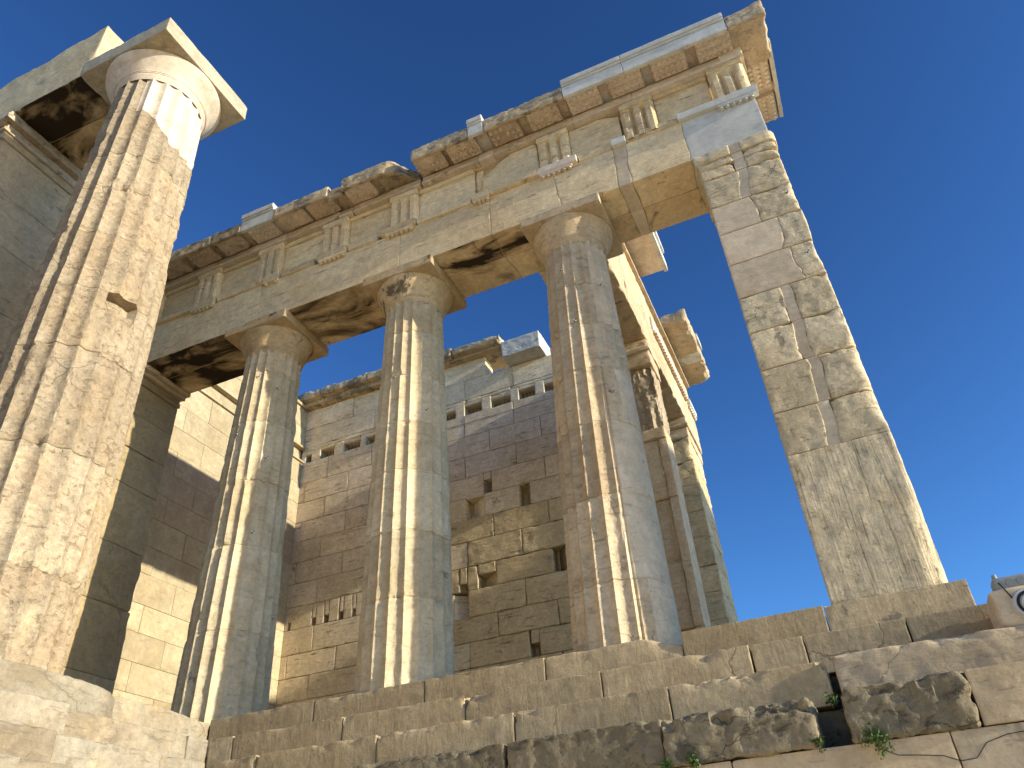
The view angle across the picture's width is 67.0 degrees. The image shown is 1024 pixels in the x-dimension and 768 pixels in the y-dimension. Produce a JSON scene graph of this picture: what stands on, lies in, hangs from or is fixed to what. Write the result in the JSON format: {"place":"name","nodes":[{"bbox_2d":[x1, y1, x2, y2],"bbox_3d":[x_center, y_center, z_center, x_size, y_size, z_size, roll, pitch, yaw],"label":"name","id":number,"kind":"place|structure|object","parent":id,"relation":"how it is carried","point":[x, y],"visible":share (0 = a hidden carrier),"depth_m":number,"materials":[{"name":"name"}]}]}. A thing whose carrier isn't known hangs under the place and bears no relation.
{"place":"outdoors","nodes":[
{"label":"outdoors","id":0,"kind":"place"},
{"bbox_2d":[0,0,1023,629],"label":"sky","id":1,"kind":"structure","parent":0,"point":[899,135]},
{"bbox_3d":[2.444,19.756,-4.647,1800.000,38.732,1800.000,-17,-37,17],"label":"ground","id":2,"kind":"structure","parent":0,"visible":0},
{"bbox_2d":[0,655,208,767],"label":"stepped base","id":3,"kind":"object","parent":2,"relation":"on","point":[48,719],"visible":1,"depth_m":6.61,"materials":[{"name":"stone"}]},
{"bbox_2d":[0,111,81,356],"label":"wall end","id":4,"kind":"structure","parent":3,"relation":"on","point":[39,175],"depth_m":11.90,"materials":[{"name":"stone"}]},
{"bbox_2d":[0,17,246,673],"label":"corner column","id":5,"kind":"structure","parent":3,"relation":"on","point":[74,358],"depth_m":8.49,"materials":[{"name":"stone"}]},
{"bbox_2d":[0,26,123,169],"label":"architrave beam","id":6,"kind":"structure","parent":5,"relation":"on","point":[60,104],"depth_m":12.25,"materials":[{"name":"stone"}]},
{"bbox_2d":[62,364,190,693],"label":"wall end","id":7,"kind":"structure","parent":3,"relation":"on","point":[94,653],"depth_m":11.43,"materials":[{"name":"stone"}]},
{"bbox_2d":[112,375,309,756],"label":"side wall","id":8,"kind":"structure","parent":3,"relation":"on","point":[163,599],"depth_m":14.57,"materials":[{"name":"stone"}]},
{"bbox_2d":[205,579,1023,767],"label":"stepped base","id":9,"kind":"object","parent":2,"relation":"on","point":[938,658],"visible":0.98,"depth_m":6.01,"materials":[{"name":"stone"}]},
{"bbox_2d":[171,308,328,739],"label":"doric column","id":10,"kind":"structure","parent":9,"relation":"on","point":[225,667],"depth_m":10.03,"materials":[{"name":"grey stone"}]},
{"bbox_2d":[353,254,466,693],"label":"doric column","id":11,"kind":"structure","parent":9,"relation":"on","point":[405,633],"depth_m":9.21,"materials":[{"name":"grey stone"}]},
{"bbox_2d":[147,0,782,393],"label":"entablature","id":12,"kind":"structure","parent":11,"relation":"on","point":[629,136],"depth_m":11.36,"materials":[{"name":"stone"}]},
{"bbox_2d":[275,334,573,707],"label":"back wall","id":13,"kind":"structure","parent":9,"relation":"on","point":[510,594],"depth_m":16.28,"materials":[{"name":"stone"}]},
{"bbox_2d":[501,330,550,366],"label":"marble block","id":14,"kind":"structure","parent":13,"relation":"on","point":[524,348],"depth_m":17.34,"materials":[{"name":"white stone"}]},
{"bbox_2d":[519,192,682,651],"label":"doric column","id":15,"kind":"structure","parent":9,"relation":"on","point":[620,587],"depth_m":8.42,"materials":[{"name":"stone"}]},
{"bbox_2d":[657,758,674,767],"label":"weed","id":16,"kind":"object","parent":9,"relation":"attached to","point":[666,764],"visible":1,"depth_m":5.24,"materials":[{"name":"green plant"}]},
{"bbox_2d":[624,339,710,631],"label":"pillar","id":17,"kind":"structure","parent":9,"relation":"on","point":[682,561],"depth_m":11.41,"materials":[{"name":"stone"}]},
{"bbox_2d":[686,749,700,767],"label":"weed","id":18,"kind":"object","parent":9,"relation":"on","point":[693,763],"visible":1,"depth_m":5.18,"materials":[{"name":"green plant"}]},
{"bbox_2d":[668,416,737,626],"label":"stone pier","id":19,"kind":"structure","parent":9,"relation":"on","point":[712,566],"depth_m":13.90,"materials":[{"name":"stone"}]},
{"bbox_2d":[539,232,709,450],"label":"entablature","id":20,"kind":"structure","parent":19,"relation":"on","point":[673,340],"depth_m":14.18,"materials":[{"name":"stone"}]},
{"bbox_2d":[807,734,825,752],"bbox_3d":[1.960,2.305,4.954,0.119,0.115,0.101,-17,-37,17],"label":"weed","id":21,"kind":"object","parent":9,"relation":"on","point":[817,741],"visible":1,"depth_m":4.96,"materials":[{"name":"green plant"}]},
{"bbox_2d":[693,131,947,604],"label":"stone pier","id":22,"kind":"structure","parent":9,"relation":"on","point":[869,532],"depth_m":7.58,"materials":[{"name":"stone"}]},
{"bbox_2d":[823,692,840,707],"bbox_3d":[2.200,2.160,5.291,0.121,0.106,0.087,-17,-37,17],"label":"weed","id":23,"kind":"object","parent":9,"relation":"on","point":[830,700],"visible":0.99,"depth_m":5.30,"materials":[{"name":"green plant"}]},
{"bbox_2d":[858,721,895,759],"bbox_3d":[2.262,2.212,4.807,0.223,0.223,0.141,-17,-37,17],"label":"weed","id":24,"kind":"object","parent":9,"relation":"on","point":[873,736],"visible":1,"depth_m":4.81,"materials":[{"name":"green plant"}]},
{"bbox_2d":[986,585,1023,628],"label":"marble block","id":25,"kind":"object","parent":9,"relation":"on","point":[1001,612],"depth_m":5.37,"materials":[{"name":"beige stone"}]},
{"bbox_2d":[990,573,1023,590],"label":"junction box","id":26,"kind":"object","parent":25,"relation":"on","point":[1011,581],"visible":0.81,"depth_m":5.44,"materials":[{"name":"grey plastic"}]},
{"bbox_2d":[998,583,1023,617],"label":"floodlight","id":27,"kind":"object","parent":9,"relation":"on","point":[1017,600],"visible":1,"depth_m":5.30,"materials":[{"name":"white metal"}]},
{"bbox_2d":[681,722,1023,767],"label":"retaining wall","id":28,"kind":"structure","parent":2,"relation":"on","point":[999,746],"depth_m":4.74,"materials":[{"name":"stone"}]}
]}

